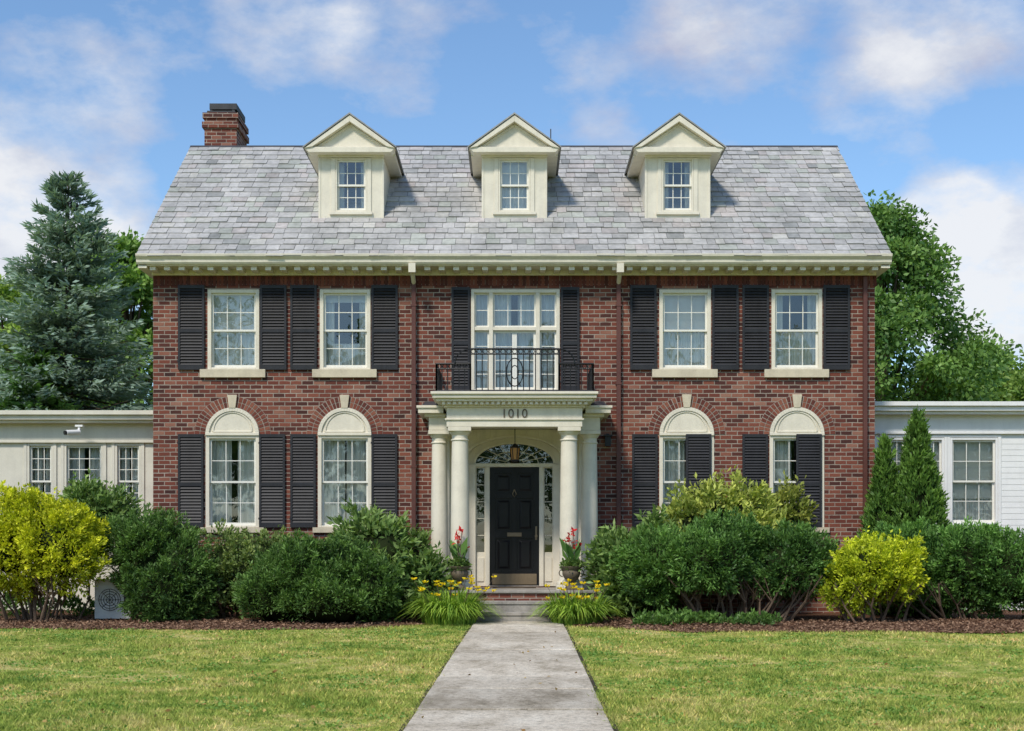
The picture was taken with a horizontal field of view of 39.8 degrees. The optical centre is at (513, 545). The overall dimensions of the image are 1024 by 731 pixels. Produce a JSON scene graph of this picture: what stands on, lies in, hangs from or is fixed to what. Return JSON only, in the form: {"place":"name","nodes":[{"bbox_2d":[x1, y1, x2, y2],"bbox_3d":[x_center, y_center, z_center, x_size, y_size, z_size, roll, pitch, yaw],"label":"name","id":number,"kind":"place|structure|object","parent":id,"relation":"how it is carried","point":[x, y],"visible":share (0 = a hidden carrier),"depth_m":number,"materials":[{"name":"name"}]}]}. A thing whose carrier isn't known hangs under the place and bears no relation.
{"place":"outdoors","nodes":[
{"label":"outdoors","id":0,"kind":"place"},
{"bbox_2d":[58,468,146,548],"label":"rhododendron shrub","id":1,"kind":"object","parent":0,"point":[99,498],"visible":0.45,"depth_m":28.23,"materials":[{"name":"green plant"}]},
{"bbox_2d":[403,621,613,730],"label":"concrete path","id":2,"kind":"structure","parent":0,"point":[495,690],"depth_m":15.31,"materials":[{"name":"grey concrete"}]},
{"bbox_2d":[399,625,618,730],"bbox_3d":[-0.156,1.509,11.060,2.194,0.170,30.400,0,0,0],"label":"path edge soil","id":3,"kind":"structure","parent":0,"point":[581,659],"depth_m":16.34,"materials":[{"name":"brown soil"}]},
{"bbox_2d":[0,622,1023,730],"bbox_3d":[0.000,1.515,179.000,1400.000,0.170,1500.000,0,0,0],"label":"lawn ground","id":4,"kind":"structure","parent":0,"point":[710,721],"depth_m":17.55,"materials":[{"name":"green plant"}]},
{"bbox_2d":[0,343,84,409],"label":"hemlock tree","id":5,"kind":"object","parent":4,"relation":"on","point":[51,398],"visible":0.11,"depth_m":35.72,"materials":[{"name":"green plant"}]},
{"bbox_2d":[0,273,103,405],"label":"maple tree","id":6,"kind":"object","parent":4,"relation":"on","point":[7,294],"visible":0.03,"depth_m":50.21,"materials":[{"name":"green plant"}]},
{"bbox_2d":[0,170,152,409],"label":"blue spruce tree","id":7,"kind":"object","parent":4,"relation":"on","point":[57,245],"visible":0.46,"depth_m":36.36,"materials":[{"name":"green plant"}]},
{"bbox_2d":[0,443,152,609],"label":"wing walls","id":8,"kind":"structure","parent":4,"relation":"on","point":[12,464],"depth_m":30.50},
{"bbox_2d":[0,410,152,519],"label":"wing trim","id":9,"kind":"structure","parent":8,"relation":"attached to","point":[103,428],"depth_m":30.45,"materials":[{"name":"white wood"}]},
{"bbox_2d":[63,425,83,434],"bbox_3d":[-9.302,-2.450,29.929,0.204,0.245,0.534,0,0,22],"label":"security camera","id":10,"kind":"object","parent":9,"relation":"attached to","point":[72,432],"visible":1,"depth_m":29.86,"materials":[{"name":"white paint"}]},
{"bbox_2d":[28,225,152,408],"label":"maple tree","id":11,"kind":"object","parent":4,"relation":"on","point":[133,273],"visible":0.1,"depth_m":47.72,"materials":[{"name":"green plant"}]},
{"bbox_2d":[0,610,421,629],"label":"mulch bed","id":12,"kind":"object","parent":4,"relation":"on","point":[173,625],"visible":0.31,"depth_m":25.54,"materials":[{"name":"brown soil"}]},
{"bbox_2d":[0,479,112,622],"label":"golden shrub","id":13,"kind":"object","parent":12,"relation":"on","point":[47,541],"visible":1,"depth_m":25.63,"materials":[{"name":"yellow plant"}]},
{"bbox_2d":[93,579,134,619],"bbox_3d":[-7.453,1.026,26.425,0.703,0.808,0.390,0,0,0],"label":"heat pump unit","id":14,"kind":"object","parent":12,"relation":"on","point":[109,597],"visible":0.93,"depth_m":26.25,"materials":[{"name":"grey metal"}]},
{"bbox_2d":[101,502,224,622],"bbox_3d":[-6.645,0.392,26.478,2.110,2.463,2.694,0,0,-44],"label":"yew shrub","id":15,"kind":"object","parent":12,"relation":"on","point":[165,572],"visible":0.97,"depth_m":25.99,"materials":[{"name":"green plant"}]},
{"bbox_2d":[0,589,401,621],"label":"periwinkle groundcover","id":16,"kind":"object","parent":12,"relation":"on","point":[78,603],"visible":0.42,"depth_m":27.54,"materials":[{"name":"green plant"}]},
{"bbox_2d":[197,518,293,618],"bbox_3d":[-5.104,0.450,27.127,2.130,2.004,1.764,0,0,0],"label":"euonymus shrub","id":17,"kind":"object","parent":12,"relation":"on","point":[235,553],"visible":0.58,"depth_m":26.82,"materials":[{"name":"green plant"}]},
{"bbox_2d":[229,528,407,622],"bbox_3d":[-3.558,0.572,25.869,3.278,1.826,2.596,0,0,0],"label":"yew shrub","id":18,"kind":"object","parent":12,"relation":"on","point":[332,578],"visible":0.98,"depth_m":25.31,"materials":[{"name":"green plant"}]},
{"bbox_2d":[324,496,459,618],"bbox_3d":[-2.350,0.281,27.416,2.516,2.491,2.438,0,0,45],"label":"rhododendron shrub","id":19,"kind":"object","parent":12,"relation":"on","point":[394,539],"visible":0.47,"depth_m":26.97,"materials":[{"name":"green plant"}]},
{"bbox_2d":[393,575,507,625],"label":"daylily clump","id":20,"kind":"object","parent":12,"relation":"on","point":[458,608],"visible":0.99,"depth_m":25.44,"materials":[{"name":"green plant"}]},
{"bbox_2d":[4,628,1004,730],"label":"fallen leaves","id":21,"kind":"object","parent":4,"relation":"on","point":[313,706],"visible":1,"depth_m":16.70,"materials":[{"name":"brown plant"}]},
{"bbox_2d":[0,614,1023,633],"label":"mulch chips","id":22,"kind":"object","parent":4,"relation":"on","point":[877,623],"visible":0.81,"depth_m":24.65,"materials":[{"name":"brown wood"}]},
{"bbox_2d":[153,276,874,612],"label":"brick walls","id":23,"kind":"structure","parent":4,"relation":"on","point":[288,401],"depth_m":29.00,"materials":[{"name":"red brick"}]},
{"bbox_2d":[43,163,806,586],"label":"room interiors","id":24,"kind":"object","parent":23,"relation":"attached to","point":[345,315],"visible":0.13,"depth_m":30.76,"materials":[{"name":"black"}]},
{"bbox_2d":[33,163,991,522],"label":"curtains","id":25,"kind":"object","parent":23,"relation":"attached to","point":[241,313],"visible":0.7,"depth_m":29.23,"materials":[{"name":"fabric"}]},
{"bbox_2d":[30,160,994,524],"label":"window sashes","id":26,"kind":"object","parent":23,"relation":"attached to","point":[352,348],"depth_m":29.09,"materials":[{"name":"white wood"}]},
{"bbox_2d":[177,285,849,526],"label":"shutters","id":27,"kind":"object","parent":23,"relation":"attached to","point":[384,301],"visible":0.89,"depth_m":28.95,"materials":[{"name":"black wood"}]},
{"bbox_2d":[137,129,890,256],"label":"slate roof","id":28,"kind":"structure","parent":23,"relation":"on","point":[264,198],"depth_m":30.16,"materials":[{"name":"grey stone"}]},
{"bbox_2d":[202,103,248,144],"bbox_3d":[-7.010,-9.020,34.425,1.120,3.240,1.650,0,0,0],"label":"chimney","id":29,"kind":"object","parent":28,"relation":"on","point":[223,124],"visible":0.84,"depth_m":33.90,"materials":[{"name":"red brick"}]},
{"bbox_2d":[303,112,725,174],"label":"dormer roofs","id":30,"kind":"structure","parent":28,"relation":"on","point":[526,122],"depth_m":29.60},
{"bbox_2d":[317,123,712,219],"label":"dormer walls","id":31,"kind":"structure","parent":28,"relation":"on","point":[514,136],"depth_m":29.90,"materials":[{"name":"beige wood"}]},
{"bbox_2d":[135,115,892,532],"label":"cream trim","id":32,"kind":"structure","parent":23,"relation":"attached to","point":[233,421],"depth_m":28.97,"materials":[{"name":"paint"}]},
{"bbox_2d":[468,437,560,585],"bbox_3d":[0.010,-0.708,29.140,1.976,3.075,0.160,0,0,0],"label":"entrance surround","id":33,"kind":"object","parent":23,"relation":"attached to","point":[548,567],"visible":0.94,"depth_m":29.09,"materials":[{"name":"beige paint"}]},
{"bbox_2d":[490,467,538,586],"bbox_3d":[0.010,-0.393,29.160,1.016,2.455,0.200,0,0,0],"label":"front door","id":34,"kind":"structure","parent":33,"relation":"attached to","point":[514,526],"depth_m":29.15,"materials":[{"name":"black wood"}]},
{"bbox_2d":[153,275,876,434],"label":"arch and soldier bricks","id":35,"kind":"structure","parent":23,"relation":"attached to","point":[369,413],"depth_m":28.99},
{"bbox_2d":[603,434,612,445],"bbox_3d":[1.920,-2.170,28.909,0.180,0.260,0.178,0,0,0],"label":"wall lamp","id":36,"kind":"object","parent":23,"relation":"attached to","point":[607,439],"visible":1,"depth_m":28.85,"materials":[{"name":"metal"}]},
{"bbox_2d":[408,263,866,529],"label":"downspouts","id":37,"kind":"object","parent":23,"relation":"attached to","point":[412,272],"visible":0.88,"depth_m":28.88,"materials":[{"name":"beige paint"}]},
{"bbox_2d":[429,587,605,620],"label":"entry steps","id":38,"kind":"structure","parent":4,"relation":"on","point":[515,604],"depth_m":27.00,"materials":[{"name":"stone"}]},
{"bbox_2d":[447,525,472,589],"bbox_3d":[-1.037,0.225,27.181,0.511,1.250,0.537,0,0,0],"label":"planter urn","id":39,"kind":"object","parent":38,"relation":"on","point":[459,567],"visible":0.95,"depth_m":27.10,"materials":[{"name":"brown metal"}]},
{"bbox_2d":[416,391,611,589],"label":"portico","id":40,"kind":"structure","parent":38,"relation":"on","point":[556,420],"depth_m":27.39,"materials":[{"name":"beige paint"}]},
{"bbox_2d":[435,348,593,390],"bbox_3d":[0.015,-3.384,28.123,3.070,0.868,1.730,0,0,0],"label":"balcony railing","id":41,"kind":"object","parent":40,"relation":"on","point":[439,380],"visible":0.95,"depth_m":27.27,"materials":[{"name":"metal"}]},
{"bbox_2d":[510,444,519,462],"bbox_3d":[0.020,-2.030,28.200,0.203,0.740,0.213,0,0,-22],"label":"hanging lantern","id":42,"kind":"object","parent":40,"relation":"hanging from","point":[514,452],"visible":0.98,"depth_m":28.14,"materials":[{"name":"metal"}]},
{"bbox_2d":[504,409,526,417],"bbox_3d":[0.031,-2.557,27.268,0.460,0.168,0.016,0,0,0],"label":"house number","id":43,"kind":"object","parent":40,"relation":"attached to","point":[517,413],"visible":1,"depth_m":27.26,"materials":[{"name":"brown metal"}]},
{"bbox_2d":[559,526,583,589],"bbox_3d":[1.107,0.234,27.185,0.503,1.232,0.490,0,0,0],"label":"planter urn","id":44,"kind":"object","parent":38,"relation":"on","point":[572,571],"visible":0.98,"depth_m":27.10,"materials":[{"name":"brown metal"}]},
{"bbox_2d":[572,610,1023,632],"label":"mulch bed","id":45,"kind":"object","parent":4,"relation":"on","point":[1012,615],"visible":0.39,"depth_m":25.46,"materials":[{"name":"brown soil"}]},
{"bbox_2d":[524,579,625,624],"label":"daylily clump","id":46,"kind":"object","parent":45,"relation":"on","point":[565,609],"visible":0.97,"depth_m":25.45,"materials":[{"name":"green plant"}]},
{"bbox_2d":[580,503,688,617],"bbox_3d":[2.421,0.425,27.368,2.556,2.530,2.058,0,0,-32],"label":"rhododendron shrub","id":47,"kind":"object","parent":45,"relation":"on","point":[606,539],"visible":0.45,"depth_m":26.96,"materials":[{"name":"green plant"}]},
{"bbox_2d":[632,605,782,625],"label":"pachysandra groundcover","id":48,"kind":"object","parent":45,"relation":"on","point":[666,617],"visible":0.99,"depth_m":24.83,"materials":[{"name":"green plant"}]},
{"bbox_2d":[606,505,840,621],"bbox_3d":[3.913,0.336,26.130,4.410,2.227,2.435,0,0,0],"label":"yew shrub","id":49,"kind":"object","parent":45,"relation":"on","point":[709,554],"visible":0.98,"depth_m":25.68,"materials":[{"name":"green plant"}]},
{"bbox_2d":[656,464,792,598],"bbox_3d":[4.193,-0.286,28.003,3.052,2.690,2.204,0,0,0],"label":"laurel shrub","id":50,"kind":"object","parent":45,"relation":"on","point":[709,496],"visible":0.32,"depth_m":27.64,"materials":[{"name":"green plant"}]},
{"bbox_2d":[765,471,818,531],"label":"foundation shrub","id":51,"kind":"object","parent":45,"relation":"on","point":[793,497],"visible":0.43,"depth_m":28.21,"materials":[{"name":"green plant"}]},
{"bbox_2d":[813,526,929,622],"bbox_3d":[6.460,0.535,25.577,2.117,1.819,1.652,0,0,0],"label":"golden shrub","id":52,"kind":"object","parent":45,"relation":"on","point":[886,571],"visible":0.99,"depth_m":25.34,"materials":[{"name":"yellow plant"}]},
{"bbox_2d":[856,432,903,614],"bbox_3d":[7.468,-0.351,28.277,1.244,3.905,1.268,0,0,0],"label":"arborvitae tree","id":53,"kind":"object","parent":45,"relation":"on","point":[882,496],"visible":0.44,"depth_m":28.12,"materials":[{"name":"green plant"}]},
{"bbox_2d":[890,404,951,615],"bbox_3d":[7.998,-0.618,28.057,1.628,4.438,1.572,0,0,0],"label":"arborvitae tree","id":54,"kind":"object","parent":45,"relation":"on","point":[919,491],"visible":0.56,"depth_m":27.85,"materials":[{"name":"green plant"}]},
{"bbox_2d":[872,515,1023,619],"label":"yew shrub","id":55,"kind":"object","parent":45,"relation":"on","point":[972,569],"visible":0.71,"depth_m":26.31,"materials":[{"name":"green plant"}]},
{"bbox_2d":[864,189,1019,400],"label":"oak tree","id":56,"kind":"object","parent":4,"relation":"on","point":[918,265],"visible":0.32,"depth_m":46.05,"materials":[{"name":"green plant"}]},
{"bbox_2d":[875,434,1023,609],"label":"wing walls","id":57,"kind":"structure","parent":4,"relation":"on","point":[1006,435],"depth_m":30.50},
{"bbox_2d":[875,438,1023,605],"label":"clapboards","id":58,"kind":"object","parent":57,"relation":"attached to","point":[1012,482],"visible":0.11,"depth_m":30.49,"materials":[{"name":"white paint"}]},
{"bbox_2d":[933,331,1023,400],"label":"maple tree","id":59,"kind":"object","parent":4,"relation":"on","point":[1006,349],"depth_m":52.06,"materials":[{"name":"green plant"}]},
{"bbox_2d":[990,344,1023,400],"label":"maple tree","id":60,"kind":"object","parent":4,"relation":"on","point":[1018,388],"visible":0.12,"depth_m":50.20,"materials":[{"name":"green plant"}]},
{"bbox_2d":[0,0,1023,402],"label":"sky","id":61,"kind":"structure","parent":0,"point":[922,101],"materials":[{"name":"blue"}]},
{"bbox_2d":[493,587,535,587],"bbox_3d":[0.010,0.841,28.630,0.860,0.017,0.500,0,0,0],"label":"door mat","id":62,"kind":"object","parent":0,"point":[514,587],"depth_m":28.38,"materials":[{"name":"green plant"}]},
{"bbox_2d":[875,401,1023,527],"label":"wing trim","id":63,"kind":"structure","parent":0,"point":[949,421],"depth_m":30.45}
]}

